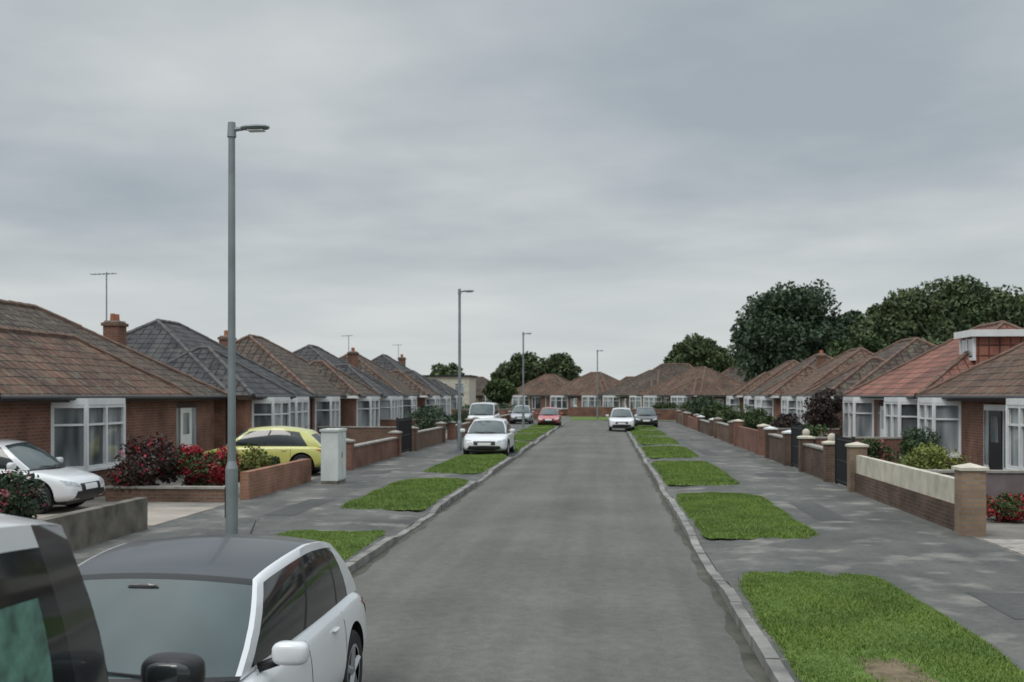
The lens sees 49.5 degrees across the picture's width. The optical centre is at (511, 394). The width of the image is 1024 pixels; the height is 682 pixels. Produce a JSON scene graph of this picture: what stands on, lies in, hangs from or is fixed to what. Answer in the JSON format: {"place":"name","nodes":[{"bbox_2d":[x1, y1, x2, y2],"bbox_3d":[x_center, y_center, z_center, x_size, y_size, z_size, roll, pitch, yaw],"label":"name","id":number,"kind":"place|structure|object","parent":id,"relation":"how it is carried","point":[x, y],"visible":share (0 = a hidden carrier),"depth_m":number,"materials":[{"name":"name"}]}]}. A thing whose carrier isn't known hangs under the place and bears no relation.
{"place":"outdoors","nodes":[
{"label":"outdoors","id":0,"kind":"place"},
{"bbox_2d":[32,506,216,525],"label":"driveway","id":1,"kind":"structure","parent":0,"point":[158,515],"depth_m":22.48,"materials":[{"name":"concrete"}]},
{"bbox_2d":[0,439,104,513],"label":"parked car","id":2,"kind":"object","parent":1,"relation":"on","point":[69,486],"visible":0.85,"depth_m":22.39,"materials":[{"name":"white paint"}]},
{"bbox_2d":[53,429,446,506],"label":"front garden paving","id":3,"kind":"structure","parent":0,"point":[97,501],"depth_m":24.67,"materials":[{"name":"grey concrete"}]},
{"bbox_2d":[0,469,50,518],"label":"flowering shrub","id":4,"kind":"object","parent":3,"relation":"on","point":[16,499],"visible":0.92,"depth_m":19.48,"materials":[{"name":"green plant"}]},
{"bbox_2d":[106,432,178,491],"bbox_3d":[-8.418,1.641,25.447,1.598,1.584,1.817,0,0,5],"label":"rose bush","id":5,"kind":"object","parent":3,"relation":"on","point":[146,460],"visible":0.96,"depth_m":25.14,"materials":[{"name":"red plant"}]},
{"bbox_2d":[105,488,224,501],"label":"wall","id":6,"kind":"structure","parent":3,"relation":"on","point":[182,495],"depth_m":24.83,"materials":[{"name":"brown brick"}]},
{"bbox_2d":[171,443,241,485],"bbox_3d":[-7.200,1.779,26.362,1.763,1.307,1.927,0,0,5],"label":"rose bush","id":7,"kind":"object","parent":3,"relation":"on","point":[208,469],"visible":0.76,"depth_m":25.95,"materials":[{"name":"red plant"}]},
{"bbox_2d":[238,443,273,482],"bbox_3d":[-6.613,1.820,28.259,1.183,1.224,1.167,0,0,5],"label":"shrub","id":8,"kind":"object","parent":3,"relation":"on","point":[259,458],"visible":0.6,"depth_m":27.98,"materials":[{"name":"green plant"}]},
{"bbox_2d":[201,426,320,472],"bbox_3d":[-7.367,1.653,33.435,4.000,1.473,2.100,0,0,5],"label":"parked car","id":9,"kind":"object","parent":3,"relation":"on","point":[284,444],"visible":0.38,"depth_m":32.69,"materials":[{"name":"yellow paint"}]},
{"bbox_2d":[317,428,395,443],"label":"wall","id":10,"kind":"structure","parent":3,"relation":"on","point":[360,435],"depth_m":47.39,"materials":[{"name":"brown brick"}]},
{"bbox_2d":[404,405,453,429],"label":"hedge","id":11,"kind":"object","parent":3,"relation":"on","point":[431,413],"visible":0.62,"depth_m":57.38,"materials":[{"name":"green plant"}]},
{"bbox_2d":[72,422,562,564],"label":"pavement","id":12,"kind":"structure","parent":0,"point":[315,504],"depth_m":22.99,"materials":[{"name":"concrete"}]},
{"bbox_2d":[35,497,147,550],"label":"wall","id":13,"kind":"structure","parent":12,"relation":"on","point":[86,527],"depth_m":17.98,"materials":[{"name":"concrete"}]},
{"bbox_2d":[225,122,269,533],"bbox_3d":[-4.310,-1.010,18.075,0.721,6.860,0.260,0,0,5],"label":"street lamp","id":14,"kind":"object","parent":12,"relation":"on","point":[231,497],"visible":0.96,"depth_m":18.04,"materials":[{"name":"metal"}]},
{"bbox_2d":[240,459,310,499],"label":"wall","id":15,"kind":"structure","parent":12,"relation":"on","point":[257,482],"depth_m":27.19,"materials":[{"name":"orange brick"}]},
{"bbox_2d":[276,529,384,559],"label":"grass verge","id":16,"kind":"object","parent":12,"relation":"on","point":[346,544],"depth_m":18.24,"materials":[{"name":"plant"}]},
{"bbox_2d":[320,428,346,483],"bbox_3d":[-4.842,1.660,30.112,0.520,1.480,0.960,0,0,5],"label":"utility cabinet","id":17,"kind":"object","parent":12,"relation":"on","point":[333,455],"visible":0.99,"depth_m":29.67,"materials":[{"name":"metal"}]},
{"bbox_2d":[354,439,396,467],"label":"wall","id":18,"kind":"structure","parent":12,"relation":"on","point":[364,455],"depth_m":39.08,"materials":[{"name":"red brick"}]},
{"bbox_2d":[340,477,468,510],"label":"grass verge","id":19,"kind":"object","parent":12,"relation":"on","point":[421,494],"depth_m":25.87,"materials":[{"name":"plant"}]},
{"bbox_2d":[422,453,506,473],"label":"grass verge","id":20,"kind":"object","parent":12,"relation":"on","point":[469,463],"depth_m":37.23,"materials":[{"name":"plant"}]},
{"bbox_2d":[457,289,473,450],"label":"street lamp","id":21,"kind":"object","parent":12,"relation":"on","point":[459,436],"visible":0.96,"depth_m":47.31,"materials":[{"name":"metal"}]},
{"bbox_2d":[460,418,514,455],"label":"parked car","id":22,"kind":"object","parent":12,"relation":"on","point":[489,435],"visible":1,"depth_m":44.28,"materials":[{"name":"white paint"}]},
{"bbox_2d":[0,0,1023,379],"label":"sky","id":23,"kind":"structure","parent":0,"point":[619,178],"materials":[{"name":"grey"}]},
{"bbox_2d":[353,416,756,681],"bbox_3d":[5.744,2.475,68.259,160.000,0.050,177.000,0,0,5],"label":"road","id":24,"kind":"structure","parent":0,"point":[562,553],"depth_m":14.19,"materials":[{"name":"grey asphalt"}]},
{"bbox_2d":[0,514,205,681],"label":"parked van","id":25,"kind":"object","parent":24,"relation":"on","point":[49,631],"visible":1,"depth_m":3.71,"materials":[{"name":"white paint"}]},
{"bbox_2d":[78,520,365,681],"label":"parked car","id":26,"kind":"object","parent":24,"relation":"on","point":[250,607],"visible":0.82,"depth_m":6.91,"materials":[{"name":"white paint"}]},
{"bbox_2d":[351,423,565,576],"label":"gutter","id":27,"kind":"object","parent":24,"relation":"on","point":[365,567],"visible":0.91,"depth_m":21.02,"materials":[{"name":"grey concrete"}]},
{"bbox_2d":[606,408,637,430],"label":"parked car","id":28,"kind":"object","parent":24,"relation":"on","point":[621,418],"visible":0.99,"depth_m":75.09,"materials":[{"name":"white paint"}]},
{"bbox_2d":[624,429,770,681],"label":"gutter","id":29,"kind":"object","parent":24,"relation":"on","point":[754,667],"visible":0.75,"depth_m":13.14,"materials":[{"name":"grey concrete"}]},
{"bbox_2d":[365,415,749,614],"bbox_3d":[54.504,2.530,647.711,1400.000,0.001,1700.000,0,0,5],"label":"ground","id":30,"kind":"structure","parent":0,"point":[642,451],"depth_m":23.28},
{"bbox_2d":[0,400,213,480],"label":"walls","id":31,"kind":"structure","parent":30,"relation":"on","point":[29,422],"depth_m":29.52,"materials":[{"name":"red brick"}]},
{"bbox_2d":[51,398,125,497],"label":"windows","id":32,"kind":"structure","parent":31,"relation":"attached to","point":[88,434],"depth_m":25.69,"materials":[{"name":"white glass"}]},
{"bbox_2d":[0,395,227,402],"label":"fascia gutter","id":33,"kind":"object","parent":31,"relation":"on","point":[25,399],"visible":0.63,"depth_m":27.23,"materials":[{"name":"plastic"}]},
{"bbox_2d":[0,299,227,395],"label":"roof","id":34,"kind":"structure","parent":33,"relation":"on","point":[44,352],"depth_m":29.13,"materials":[{"name":"brown tile"}]},
{"bbox_2d":[91,272,128,345],"bbox_3d":[-13.201,-2.050,36.134,1.169,3.900,0.740,0,0,5],"label":"chimney","id":35,"kind":"object","parent":34,"relation":"on","point":[114,328],"visible":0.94,"depth_m":35.88,"materials":[{"name":"red brick"}]},
{"bbox_2d":[176,403,195,473],"bbox_3d":[-9.840,1.325,34.045,0.520,2.150,1.900,0,0,5],"label":"door","id":36,"kind":"structure","parent":31,"relation":"attached to","point":[186,423],"depth_m":34.04,"materials":[{"name":"white plastic"}]},
{"bbox_2d":[214,400,251,448],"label":"walls","id":37,"kind":"structure","parent":30,"relation":"on","point":[243,415],"depth_m":37.79,"materials":[{"name":"orange brick"}]},
{"bbox_2d":[226,395,316,442],"bbox_3d":[-12.929,1.208,42.983,9.485,2.385,10.905,0,0,5],"label":"fascia gutter","id":38,"kind":"object","parent":37,"relation":"attached to","point":[248,397],"visible":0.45,"depth_m":37.82,"materials":[{"name":"brown plastic"}]},
{"bbox_2d":[127,319,315,396],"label":"roof","id":39,"kind":"structure","parent":38,"relation":"on","point":[188,350],"depth_m":40.44,"materials":[{"name":"grey tile"}]},
{"bbox_2d":[252,397,308,428],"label":"windows","id":40,"kind":"structure","parent":37,"relation":"attached to","point":[279,411],"depth_m":39.79,"materials":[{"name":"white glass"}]},
{"bbox_2d":[309,398,355,429],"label":"walls","id":41,"kind":"structure","parent":30,"relation":"on","point":[347,411],"depth_m":53.96,"materials":[{"name":"red brick"}]},
{"bbox_2d":[311,395,380,429],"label":"fascia gutter","id":42,"kind":"object","parent":41,"relation":"attached to","point":[340,396],"visible":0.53,"depth_m":50.48,"materials":[{"name":"white plastic"}]},
{"bbox_2d":[236,334,379,396],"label":"roof","id":43,"kind":"structure","parent":42,"relation":"on","point":[319,377],"depth_m":52.95,"materials":[{"name":"brown tile"}]},
{"bbox_2d":[315,396,379,431],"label":"windows","id":44,"kind":"structure","parent":41,"relation":"attached to","point":[327,411],"depth_m":51.39,"materials":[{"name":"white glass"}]},
{"bbox_2d":[417,397,424,409],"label":"walls","id":45,"kind":"structure","parent":30,"relation":"on","point":[420,401],"depth_m":74.89,"materials":[{"name":"red brick"}]},
{"bbox_2d":[403,395,439,397],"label":"fascia gutter","id":46,"kind":"object","parent":45,"relation":"attached to","point":[406,396],"visible":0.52,"depth_m":74.56,"materials":[{"name":"white plastic"}]},
{"bbox_2d":[339,354,439,395],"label":"roof","id":47,"kind":"structure","parent":46,"relation":"on","point":[404,383],"depth_m":74.75,"materials":[{"name":"brown tile"}]},
{"bbox_2d":[426,376,475,407],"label":"walls","id":48,"kind":"structure","parent":30,"relation":"on","point":[469,396],"depth_m":151.26,"materials":[{"name":"beige paint"}]},
{"bbox_2d":[345,423,564,572],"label":"kerb","id":49,"kind":"structure","parent":30,"relation":"on","point":[353,564],"depth_m":22.08,"materials":[{"name":"concrete"}]},
{"bbox_2d":[482,378,517,404],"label":"tree","id":50,"kind":"object","parent":30,"relation":"on","point":[504,390],"visible":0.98,"depth_m":125.46,"materials":[{"name":"green plant"}]},
{"bbox_2d":[490,361,528,387],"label":"tree","id":51,"kind":"object","parent":30,"relation":"on","point":[512,373],"visible":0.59,"depth_m":186.60,"materials":[{"name":"green plant"}]},
{"bbox_2d":[507,396,544,408],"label":"walls","id":52,"kind":"structure","parent":30,"relation":"on","point":[542,401],"depth_m":149.46,"materials":[{"name":"brown brick"}]},
{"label":"fascia gutter","id":53,"kind":"object","parent":52,"relation":"attached to","visible":0},
{"bbox_2d":[514,374,569,394],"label":"roof","id":54,"kind":"structure","parent":53,"relation":"on","point":[542,384],"depth_m":151.98,"materials":[{"name":"brown tile"}]},
{"bbox_2d":[506,351,556,383],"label":"tree","id":55,"kind":"object","parent":30,"relation":"on","point":[534,367],"visible":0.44,"depth_m":187.24,"materials":[{"name":"green plant"}]},
{"bbox_2d":[542,352,582,380],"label":"tree","id":56,"kind":"object","parent":30,"relation":"on","point":[564,366],"visible":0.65,"depth_m":189.45,"materials":[{"name":"green plant"}]},
{"bbox_2d":[546,396,581,414],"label":"walls","id":57,"kind":"structure","parent":30,"relation":"on","point":[579,401],"depth_m":136.52,"materials":[{"name":"red brick"}]},
{"bbox_2d":[542,395,595,395],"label":"fascia gutter","id":58,"kind":"object","parent":57,"relation":"attached to","point":[568,395],"visible":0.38,"depth_m":136.00,"materials":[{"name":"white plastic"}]},
{"bbox_2d":[542,372,621,394],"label":"roof","id":59,"kind":"structure","parent":58,"relation":"on","point":[585,384],"depth_m":137.28,"materials":[{"name":"brown tile"}]},
{"bbox_2d":[601,396,628,407],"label":"walls","id":60,"kind":"structure","parent":30,"relation":"on","point":[620,401],"depth_m":125.23,"materials":[{"name":"brown brick"}]},
{"bbox_2d":[596,395,635,395],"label":"fascia gutter","id":61,"kind":"object","parent":60,"relation":"attached to","point":[616,395],"visible":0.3,"depth_m":125.24,"materials":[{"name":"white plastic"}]},
{"bbox_2d":[596,369,674,394],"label":"roof","id":62,"kind":"structure","parent":61,"relation":"on","point":[641,382],"depth_m":125.57,"materials":[{"name":"brown tile"}]},
{"bbox_2d":[642,396,725,406],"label":"walls","id":63,"kind":"structure","parent":30,"relation":"on","point":[692,398],"depth_m":109.47,"materials":[{"name":"red brick"}]},
{"bbox_2d":[636,395,726,396],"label":"fascia gutter","id":64,"kind":"object","parent":63,"relation":"on","point":[685,395],"visible":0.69,"depth_m":108.82,"materials":[{"name":"white plastic"}]},
{"bbox_2d":[637,366,743,395],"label":"roof","id":65,"kind":"structure","parent":64,"relation":"on","point":[700,381],"depth_m":111.78,"materials":[{"name":"brown tile"}]},
{"bbox_2d":[663,332,723,371],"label":"tree","id":66,"kind":"object","parent":30,"relation":"on","point":[697,350],"visible":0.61,"depth_m":148.29,"materials":[{"name":"green plant"}]},
{"bbox_2d":[625,429,793,681],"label":"kerb","id":67,"kind":"structure","parent":30,"relation":"on","point":[768,657],"depth_m":12.58,"materials":[{"name":"concrete"}]},
{"bbox_2d":[739,397,743,412],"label":"walls","id":68,"kind":"structure","parent":30,"relation":"on","point":[741,400],"depth_m":76.94,"materials":[{"name":"red brick"}]},
{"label":"fascia gutter","id":69,"kind":"object","parent":68,"relation":"attached to","visible":0},
{"bbox_2d":[727,359,799,395],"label":"roof","id":70,"kind":"structure","parent":69,"relation":"on","point":[753,383],"depth_m":78.52,"materials":[{"name":"brown tile"}]},
{"bbox_2d":[727,279,848,382],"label":"tree","id":71,"kind":"object","parent":30,"relation":"on","point":[778,327],"visible":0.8,"depth_m":92.95,"materials":[{"name":"green plant"}]},
{"bbox_2d":[824,331,890,357],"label":"tree","id":72,"kind":"object","parent":30,"relation":"on","point":[872,342],"visible":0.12,"depth_m":78.89,"materials":[{"name":"green plant"}]},
{"bbox_2d":[874,400,883,436],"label":"walls","id":73,"kind":"structure","parent":30,"relation":"on","point":[876,418],"depth_m":40.69,"materials":[{"name":"red brick"}]},
{"bbox_2d":[843,397,917,436],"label":"windows","id":74,"kind":"structure","parent":73,"relation":"attached to","point":[900,415],"depth_m":41.08,"materials":[{"name":"white plastic"}]},
{"bbox_2d":[845,286,958,345],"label":"tree","id":75,"kind":"object","parent":30,"relation":"on","point":[903,314],"visible":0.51,"depth_m":87.52,"materials":[{"name":"green plant"}]},
{"bbox_2d":[917,274,1011,337],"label":"tree","id":76,"kind":"object","parent":30,"relation":"on","point":[963,300],"visible":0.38,"depth_m":91.13,"materials":[{"name":"green plant"}]},
{"bbox_2d":[961,401,1005,465],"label":"walls","id":77,"kind":"structure","parent":30,"relation":"on","point":[972,429],"depth_m":29.96,"materials":[{"name":"red brick"}]},
{"bbox_2d":[915,395,1023,401],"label":"fascia gutter","id":78,"kind":"object","parent":77,"relation":"attached to","point":[991,398],"visible":0.9,"depth_m":28.72,"materials":[{"name":"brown plastic"}]},
{"bbox_2d":[917,342,1023,395],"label":"roof","id":79,"kind":"structure","parent":78,"relation":"on","point":[1001,373],"depth_m":30.49,"materials":[{"name":"brown tile"}]},
{"bbox_2d":[917,398,1023,469],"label":"windows","id":80,"kind":"structure","parent":77,"relation":"attached to","point":[941,417],"depth_m":31.16,"materials":[{"name":"white plastic"}]},
{"bbox_2d":[954,284,1023,327],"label":"tree","id":81,"kind":"object","parent":30,"relation":"on","point":[1015,315],"visible":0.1,"depth_m":91.17,"materials":[{"name":"green plant"}]},
{"bbox_2d":[628,422,1023,681],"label":"pavement","id":82,"kind":"structure","parent":0,"point":[973,584],"depth_m":17.12,"materials":[{"name":"concrete"}]},
{"bbox_2d":[641,445,698,457],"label":"grass verge","id":83,"kind":"object","parent":82,"relation":"on","point":[668,451],"depth_m":45.19,"materials":[{"name":"plant"}]},
{"bbox_2d":[651,460,740,485],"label":"grass verge","id":84,"kind":"object","parent":82,"relation":"on","point":[685,472],"depth_m":32.67,"materials":[{"name":"plant"}]},
{"bbox_2d":[675,491,818,539],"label":"grass verge","id":85,"kind":"object","parent":82,"relation":"on","point":[719,515],"depth_m":21.14,"materials":[{"name":"plant"}]},
{"bbox_2d":[734,570,1023,681],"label":"grass verge","id":86,"kind":"object","parent":82,"relation":"on","point":[823,627],"depth_m":10.87,"materials":[{"name":"plant"}]},
{"bbox_2d":[713,436,1023,555],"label":"front garden paving","id":87,"kind":"structure","parent":0,"point":[1005,530],"depth_m":19.72,"materials":[{"name":"grey concrete"}]},
{"bbox_2d":[757,395,796,397],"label":"fascia gutter","id":88,"kind":"object","parent":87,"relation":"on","point":[776,396],"visible":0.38,"depth_m":60.62,"materials":[{"name":"white plastic"}]},
{"bbox_2d":[757,347,873,396],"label":"roof","id":89,"kind":"structure","parent":88,"relation":"on","point":[801,379],"depth_m":60.25,"materials":[{"name":"brown tile"}]},
{"bbox_2d":[804,446,822,478],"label":"wall","id":90,"kind":"structure","parent":87,"relation":"on","point":[813,461],"depth_m":32.66,"materials":[{"name":"brick"}]},
{"bbox_2d":[796,395,842,398],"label":"fascia gutter","id":91,"kind":"object","parent":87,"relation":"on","point":[804,396],"visible":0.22,"depth_m":48.89,"materials":[{"name":"white plastic"}]},
{"bbox_2d":[797,337,936,394],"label":"roof","id":92,"kind":"structure","parent":91,"relation":"on","point":[882,361],"depth_m":47.21,"materials":[{"name":"brown tile"}]},
{"bbox_2d":[799,387,842,429],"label":"maple tree","id":93,"kind":"object","parent":87,"relation":"on","point":[822,410],"visible":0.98,"depth_m":42.45,"materials":[{"name":"purple plant"}]},
{"bbox_2d":[821,433,834,482],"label":"pier","id":94,"kind":"structure","parent":87,"relation":"on","point":[829,460],"depth_m":30.31,"materials":[{"name":"brick"}]},
{"bbox_2d":[835,434,854,485],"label":"metal gate","id":95,"kind":"structure","parent":87,"relation":"on","point":[840,461],"depth_m":29.21,"materials":[{"name":"black metal"}]},
{"bbox_2d":[845,442,868,491],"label":"pier","id":96,"kind":"structure","parent":87,"relation":"on","point":[854,449],"depth_m":27.27,"materials":[{"name":"brick"}]},
{"bbox_2d":[842,395,917,399],"bbox_3d":[16.765,1.208,38.979,7.985,2.385,10.505,0,0,5],"label":"fascia gutter","id":97,"kind":"object","parent":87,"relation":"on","point":[880,397],"visible":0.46,"depth_m":38.84,"materials":[{"name":"white plastic"}]},
{"bbox_2d":[843,320,1023,395],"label":"roof","id":98,"kind":"structure","parent":97,"relation":"on","point":[930,367],"depth_m":38.64,"materials":[{"name":"red tile"}]},
{"bbox_2d":[954,329,1023,364],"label":"dormer","id":99,"kind":"object","parent":98,"relation":"attached to","point":[980,345],"visible":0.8,"depth_m":35.44,"materials":[{"name":"white tile"}]},
{"bbox_2d":[855,455,953,529],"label":"wall","id":100,"kind":"structure","parent":87,"relation":"on","point":[925,494],"depth_m":22.46,"materials":[{"name":"brick"}]},
{"bbox_2d":[897,441,971,469],"bbox_3d":[9.254,1.730,24.764,1.652,1.412,2.214,0,0,5],"label":"conifer shrub","id":101,"kind":"object","parent":87,"relation":"on","point":[932,458],"visible":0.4,"depth_m":24.26,"materials":[{"name":"green plant"}]},
{"bbox_2d":[951,463,988,536],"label":"pier","id":102,"kind":"structure","parent":87,"relation":"on","point":[969,499],"depth_m":18.75,"materials":[{"name":"brick"}]},
{"bbox_2d":[940,473,1023,499],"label":"wall","id":103,"kind":"structure","parent":87,"relation":"on","point":[997,484],"depth_m":22.74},
{"bbox_2d":[986,492,1023,522],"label":"flowering shrub","id":104,"kind":"object","parent":87,"relation":"on","point":[1009,506],"visible":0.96,"depth_m":20.74,"materials":[{"name":"red plant"}]},
{"bbox_2d":[984,404,1005,469],"bbox_3d":[12.058,1.325,28.088,0.520,2.150,1.900,0,0,5],"label":"door","id":105,"kind":"structure","parent":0,"point":[994,437],"depth_m":28.06,"materials":[{"name":"white plastic"}]},
{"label":"walls","id":106,"kind":"object","parent":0,"visible":0},
{"bbox_2d":[380,396,402,418],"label":"windows","id":107,"kind":"structure","parent":106,"relation":"attached to","point":[391,407],"depth_m":60.28,"materials":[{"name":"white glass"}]},
{"bbox_2d":[380,395,404,397],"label":"fascia gutter","id":108,"kind":"object","parent":106,"relation":"attached to","point":[383,396],"visible":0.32,"depth_m":60.40,"materials":[{"name":"white plastic"}]},
{"bbox_2d":[292,344,403,394],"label":"roof","id":109,"kind":"structure","parent":108,"relation":"on","point":[309,353],"depth_m":62.41,"materials":[{"name":"grey tile"}]},
{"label":"walls","id":110,"kind":"object","parent":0,"visible":0},
{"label":"fascia gutter","id":111,"kind":"object","parent":110,"relation":"on","visible":0},
{"bbox_2d":[371,354,450,394],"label":"roof","id":112,"kind":"structure","parent":111,"relation":"on","point":[387,362],"depth_m":83.18,"materials":[{"name":"grey tile"}]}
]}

